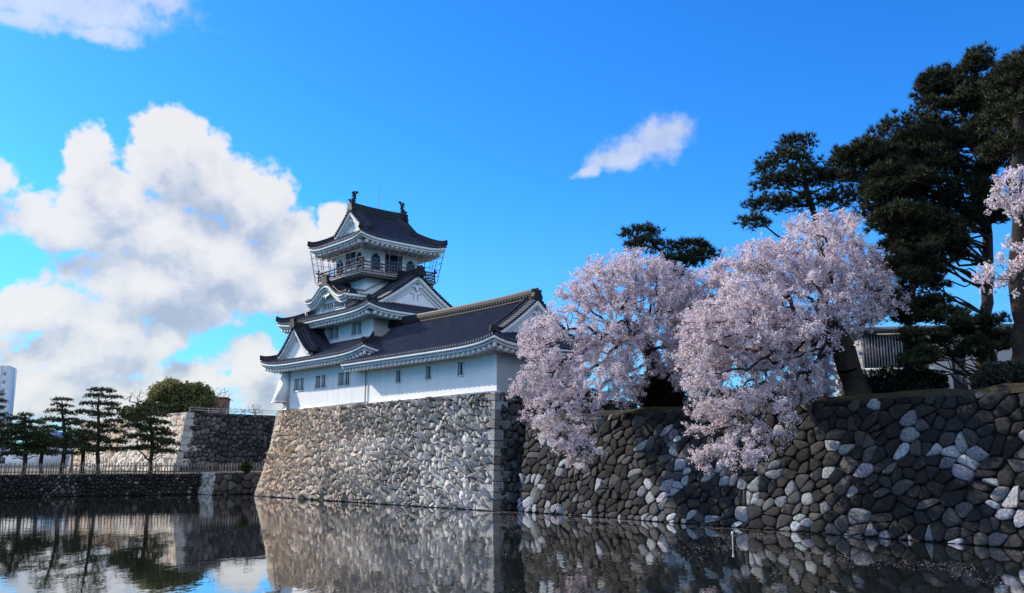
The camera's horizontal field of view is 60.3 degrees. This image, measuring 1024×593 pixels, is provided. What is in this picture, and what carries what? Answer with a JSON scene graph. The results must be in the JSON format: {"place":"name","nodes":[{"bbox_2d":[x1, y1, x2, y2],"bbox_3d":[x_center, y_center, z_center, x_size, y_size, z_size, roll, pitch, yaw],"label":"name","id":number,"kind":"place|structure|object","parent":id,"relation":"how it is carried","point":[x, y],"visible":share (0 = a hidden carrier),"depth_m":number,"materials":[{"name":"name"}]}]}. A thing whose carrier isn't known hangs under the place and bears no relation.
{"place":"outdoors","nodes":[
{"label":"outdoors","id":0,"kind":"place"},
{"bbox_2d":[0,365,16,453],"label":"tower block","id":1,"kind":"structure","parent":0,"point":[8,376],"depth_m":320.79,"materials":[{"name":"white concrete"}]},
{"bbox_2d":[0,432,72,467],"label":"house","id":2,"kind":"structure","parent":0,"point":[52,460],"depth_m":168.71,"materials":[{"name":"white concrete"}]},
{"bbox_2d":[0,457,4,463],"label":"window","id":3,"kind":"structure","parent":2,"relation":"in","point":[2,459],"depth_m":168.02,"materials":[{"name":"grey glass"}]},
{"bbox_2d":[0,468,188,474],"bbox_3d":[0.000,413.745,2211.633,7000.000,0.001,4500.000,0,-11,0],"label":"ground","id":4,"kind":"structure","parent":0,"point":[34,469],"depth_m":109.71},
{"bbox_2d":[0,391,18,449],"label":"clipped pine","id":5,"kind":"object","parent":4,"relation":"on","point":[6,430],"visible":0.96,"depth_m":94.45,"materials":[{"name":"green plant"}]},
{"bbox_2d":[0,411,58,473],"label":"clipped pine","id":6,"kind":"object","parent":4,"relation":"on","point":[29,437],"visible":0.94,"depth_m":95.29,"materials":[{"name":"green plant"}]},
{"bbox_2d":[33,429,62,473],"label":"clipped pine","id":7,"kind":"object","parent":4,"relation":"on","point":[41,456],"visible":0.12,"depth_m":101.47,"materials":[{"name":"green plant"}]},
{"bbox_2d":[34,397,88,473],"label":"clipped pine","id":8,"kind":"object","parent":4,"relation":"on","point":[64,444],"visible":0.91,"depth_m":97.78,"materials":[{"name":"green plant"}]},
{"bbox_2d":[61,427,86,472],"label":"bare tree","id":9,"kind":"object","parent":4,"relation":"on","point":[72,457],"visible":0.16,"depth_m":106.08,"materials":[{"name":"brown plant"}]},
{"bbox_2d":[67,430,104,472],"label":"clipped pine","id":10,"kind":"object","parent":4,"relation":"on","point":[83,456],"visible":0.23,"depth_m":102.11,"materials":[{"name":"green plant"}]},
{"bbox_2d":[67,386,131,473],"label":"clipped pine","id":11,"kind":"object","parent":4,"relation":"on","point":[99,437],"visible":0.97,"depth_m":99.84,"materials":[{"name":"green plant"}]},
{"bbox_2d":[0,462,263,474],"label":"picket fence","id":12,"kind":"object","parent":4,"relation":"on","point":[121,471],"visible":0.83,"depth_m":90.75,"materials":[{"name":"brown wood"}]},
{"bbox_2d":[118,405,182,473],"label":"clipped pine","id":13,"kind":"object","parent":4,"relation":"on","point":[150,421],"visible":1,"depth_m":98.30,"materials":[{"name":"green plant"}]},
{"bbox_2d":[239,460,251,474],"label":"clipped bush","id":14,"kind":"object","parent":4,"relation":"on","point":[245,467],"visible":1,"depth_m":92.47,"materials":[{"name":"green plant"}]},
{"bbox_2d":[125,388,146,403],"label":"bare tree","id":15,"kind":"object","parent":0,"point":[137,397],"visible":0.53,"depth_m":134.56,"materials":[{"name":"brown plant"}]},
{"bbox_2d":[116,400,174,422],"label":"evergreen shrub","id":16,"kind":"object","parent":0,"point":[128,413],"visible":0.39,"depth_m":129.65,"materials":[{"name":"green plant"}]},
{"bbox_2d":[67,412,275,471],"label":"stone bastion","id":17,"kind":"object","parent":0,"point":[210,438],"visible":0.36,"depth_m":120.01,"materials":[{"name":"grey stone"}]},
{"bbox_2d":[189,407,268,414],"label":"railing","id":18,"kind":"object","parent":17,"relation":"on","point":[208,410],"visible":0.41,"depth_m":122.08,"materials":[{"name":"metal"}]},
{"bbox_2d":[145,376,219,412],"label":"broadleaf tree","id":19,"kind":"object","parent":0,"point":[181,396],"visible":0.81,"depth_m":134.72,"materials":[{"name":"green plant"}]},
{"bbox_2d":[210,397,230,413],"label":"rooftop block","id":20,"kind":"structure","parent":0,"point":[224,399],"depth_m":149.82,"materials":[{"name":"brown"}]},
{"bbox_2d":[212,388,232,413],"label":"bare tree","id":21,"kind":"object","parent":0,"point":[220,408],"visible":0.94,"depth_m":133.17,"materials":[{"name":"brown plant"}]},
{"bbox_2d":[189,471,261,494],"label":"stone pier","id":22,"kind":"structure","parent":0,"point":[222,483],"depth_m":92.89,"materials":[{"name":"grey stone"}]},
{"bbox_2d":[248,404,262,414],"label":"bare tree","id":23,"kind":"object","parent":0,"point":[253,409],"visible":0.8,"depth_m":127.10,"materials":[{"name":"brown plant"}]},
{"bbox_2d":[0,494,1023,592],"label":"water","id":24,"kind":"structure","parent":0,"point":[51,544],"depth_m":33.77,"materials":[{"name":"black liquid"}]},
{"bbox_2d":[0,473,201,497],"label":"bank wall","id":25,"kind":"structure","parent":24,"relation":"in","point":[15,486],"depth_m":88.90,"materials":[{"name":"stone"}]},
{"bbox_2d":[254,392,636,510],"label":"castle rampart","id":26,"kind":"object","parent":24,"relation":"in","point":[461,451],"visible":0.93,"depth_m":71.77,"materials":[{"name":"stone"}]},
{"bbox_2d":[260,191,603,409],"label":"castle","id":27,"kind":"structure","parent":26,"relation":"on","point":[382,319],"depth_m":83.65,"materials":[{"name":"white paint"}]},
{"bbox_2d":[293,377,304,391],"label":"window","id":28,"kind":"structure","parent":27,"relation":"in","point":[299,386],"depth_m":88.59,"materials":[{"name":"grey glass"}]},
{"bbox_2d":[314,374,326,389],"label":"window","id":29,"kind":"structure","parent":27,"relation":"in","point":[321,380],"depth_m":85.45,"materials":[{"name":"grey glass"}]},
{"bbox_2d":[328,326,338,340],"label":"window","id":30,"kind":"structure","parent":27,"relation":"in","point":[334,332],"depth_m":88.83,"materials":[{"name":"grey glass"}]},
{"bbox_2d":[322,300,344,311],"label":"window","id":31,"kind":"structure","parent":27,"relation":"in","point":[334,304],"depth_m":89.05,"materials":[{"name":"white glass"}]},
{"bbox_2d":[336,260,342,274],"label":"bell window","id":32,"kind":"structure","parent":27,"relation":"in","point":[341,264],"depth_m":92.24,"materials":[{"name":"black glass"}]},
{"bbox_2d":[337,371,350,386],"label":"window","id":33,"kind":"structure","parent":27,"relation":"in","point":[345,377],"depth_m":82.30,"materials":[{"name":"grey glass"}]},
{"bbox_2d":[346,252,354,268],"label":"window","id":34,"kind":"structure","parent":27,"relation":"in","point":[352,255],"depth_m":90.99,"materials":[{"name":"grey glass"}]},
{"bbox_2d":[351,321,362,336],"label":"window","id":35,"kind":"structure","parent":27,"relation":"in","point":[357,327],"depth_m":85.70,"materials":[{"name":"grey glass"}]},
{"bbox_2d":[356,252,361,266],"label":"bell window","id":36,"kind":"structure","parent":27,"relation":"in","point":[359,254],"depth_m":89.56,"materials":[{"name":"black glass"}]},
{"bbox_2d":[371,253,380,268],"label":"bell window","id":37,"kind":"structure","parent":27,"relation":"in","point":[375,255],"depth_m":90.37,"materials":[{"name":"black glass"}]},
{"bbox_2d":[385,253,401,273],"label":"doorway","id":38,"kind":"structure","parent":27,"relation":"in","point":[392,258],"depth_m":92.06,"materials":[{"name":"black glass"}]},
{"bbox_2d":[395,369,401,383],"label":"window","id":39,"kind":"structure","parent":27,"relation":"in","point":[399,380],"depth_m":75.91,"materials":[{"name":"grey glass"}]},
{"bbox_2d":[406,261,414,270],"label":"bell window","id":40,"kind":"structure","parent":27,"relation":"in","point":[411,263],"depth_m":93.23,"materials":[{"name":"black glass"}]},
{"bbox_2d":[425,365,431,380],"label":"window","id":41,"kind":"structure","parent":27,"relation":"in","point":[429,377],"depth_m":72.75,"materials":[{"name":"grey glass"}]},
{"bbox_2d":[457,360,463,376],"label":"window","id":42,"kind":"structure","parent":27,"relation":"in","point":[461,365],"depth_m":69.68,"materials":[{"name":"grey glass"}]},
{"bbox_2d":[76,509,1023,592],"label":"floating petals","id":43,"kind":"object","parent":24,"relation":"on","point":[655,530],"visible":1,"depth_m":40.73,"materials":[{"name":"pink plant"}]},
{"bbox_2d":[517,391,1023,548],"label":"moat wall","id":44,"kind":"structure","parent":24,"relation":"in","point":[941,468],"depth_m":43.52,"materials":[{"name":"stone"}]},
{"bbox_2d":[0,0,1023,454],"label":"sky","id":45,"kind":"structure","parent":0,"point":[169,169],"materials":[{"name":"blue"}]},
{"bbox_2d":[518,383,1023,420],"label":"bank terrain","id":46,"kind":"structure","parent":0,"point":[1011,387],"depth_m":42.47,"materials":[{"name":"soil"}]},
{"bbox_2d":[577,392,612,409],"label":"evergreen shrub","id":47,"kind":"object","parent":46,"relation":"on","point":[605,407],"depth_m":73.00,"materials":[{"name":"green plant"}]},
{"bbox_2d":[505,246,713,473],"bbox_3d":[7.301,3.758,56.630,14.279,14.954,9.268,4,-11,-22],"label":"cherry tree","id":48,"kind":"object","parent":46,"relation":"on","point":[638,334],"visible":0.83,"depth_m":55.46,"materials":[{"name":"pink plant"}]},
{"bbox_2d":[630,364,685,407],"bbox_3d":[9.520,6.022,57.048,4.140,3.688,2.958,0,-11,0],"label":"evergreen shrub","id":49,"kind":"object","parent":46,"relation":"on","point":[660,392],"visible":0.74,"depth_m":56.27,"materials":[{"name":"green plant"}]},
{"bbox_2d":[615,220,724,367],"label":"pine tree","id":50,"kind":"object","parent":46,"relation":"on","point":[700,248],"visible":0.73,"depth_m":73.25,"materials":[{"name":"green plant"}]},
{"bbox_2d":[682,384,741,406],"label":"evergreen shrub","id":51,"kind":"object","parent":46,"relation":"on","point":[707,391],"visible":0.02,"depth_m":68.83,"materials":[{"name":"green plant"}]},
{"bbox_2d":[662,266,867,405],"bbox_3d":[15.484,2.521,54.456,12.099,9.502,6.059,-3,-11,14],"label":"cherry tree","id":52,"kind":"object","parent":46,"relation":"on","point":[829,369],"visible":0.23,"depth_m":54.24,"materials":[{"name":"pink plant"}]},
{"bbox_2d":[723,380,819,401],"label":"evergreen shrub","id":53,"kind":"object","parent":46,"relation":"on","point":[774,393],"visible":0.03,"depth_m":65.08,"materials":[{"name":"green plant"}]},
{"bbox_2d":[663,207,915,475],"bbox_3d":[14.563,2.027,46.053,13.330,14.446,9.537,0,-11,0],"label":"cherry tree","id":54,"kind":"object","parent":46,"relation":"on","point":[828,322],"visible":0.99,"depth_m":44.90,"materials":[{"name":"pink plant"}]},
{"bbox_2d":[731,130,861,396],"bbox_3d":[21.176,-1.790,63.499,10.102,21.093,5.792,0,-11,0],"label":"pine tree","id":55,"kind":"object","parent":46,"relation":"on","point":[815,173],"visible":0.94,"depth_m":64.08,"materials":[{"name":"green plant"}]},
{"bbox_2d":[843,361,902,392],"bbox_3d":[19.566,4.985,46.842,3.787,3.111,2.138,0,-11,0],"label":"evergreen shrub","id":56,"kind":"object","parent":46,"relation":"on","point":[880,380],"visible":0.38,"depth_m":46.43,"materials":[{"name":"green plant"}]},
{"bbox_2d":[868,233,965,381],"bbox_3d":[21.244,1.067,46.037,5.218,9.074,4.676,0,-11,0],"label":"pine tree","id":57,"kind":"object","parent":46,"relation":"on","point":[923,305],"visible":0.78,"depth_m":45.47,"materials":[{"name":"green plant"}]},
{"bbox_2d":[892,367,949,391],"bbox_3d":[20.900,4.504,44.870,2.870,2.060,2.197,0,-11,0],"label":"evergreen shrub","id":58,"kind":"object","parent":46,"relation":"on","point":[919,380],"visible":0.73,"depth_m":44.45,"materials":[{"name":"green plant"}]},
{"bbox_2d":[833,324,1012,396],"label":"museum building","id":59,"kind":"structure","parent":46,"relation":"on","point":[884,347],"depth_m":68.82,"materials":[{"name":"white paint"}]},
{"bbox_2d":[861,334,928,371],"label":"window","id":60,"kind":"structure","parent":59,"relation":"in","point":[889,334],"depth_m":69.08,"materials":[{"name":"grey glass"}]},
{"bbox_2d":[952,350,967,388],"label":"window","id":61,"kind":"structure","parent":59,"relation":"in","point":[961,379],"depth_m":67.76,"materials":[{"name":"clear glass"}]},
{"bbox_2d":[828,38,1020,388],"bbox_3d":[24.552,-4.456,47.805,13.849,20.582,7.041,0,-11,0],"label":"pine tree","id":62,"kind":"object","parent":46,"relation":"on","point":[909,163],"visible":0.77,"depth_m":47.44,"materials":[{"name":"green plant"}]},
{"bbox_2d":[890,301,1012,388],"bbox_3d":[22.348,2.689,43.938,6.764,5.116,4.139,0,-11,0],"label":"pine tree","id":63,"kind":"object","parent":46,"relation":"on","point":[921,354],"visible":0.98,"depth_m":43.77,"materials":[{"name":"green plant"}]},
{"bbox_2d":[965,360,1023,388],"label":"evergreen shrub","id":64,"kind":"object","parent":46,"relation":"on","point":[992,373],"visible":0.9,"depth_m":39.73,"materials":[{"name":"green plant"}]},
{"bbox_2d":[970,44,1023,368],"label":"pine tree","id":65,"kind":"object","parent":46,"relation":"on","point":[1012,67],"visible":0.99,"depth_m":42.65,"materials":[{"name":"green plant"}]},
{"bbox_2d":[971,164,1023,298],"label":"cherry tree","id":66,"kind":"object","parent":46,"relation":"on","point":[1017,209],"visible":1,"depth_m":34.69,"materials":[{"name":"pink plant"}]}
]}

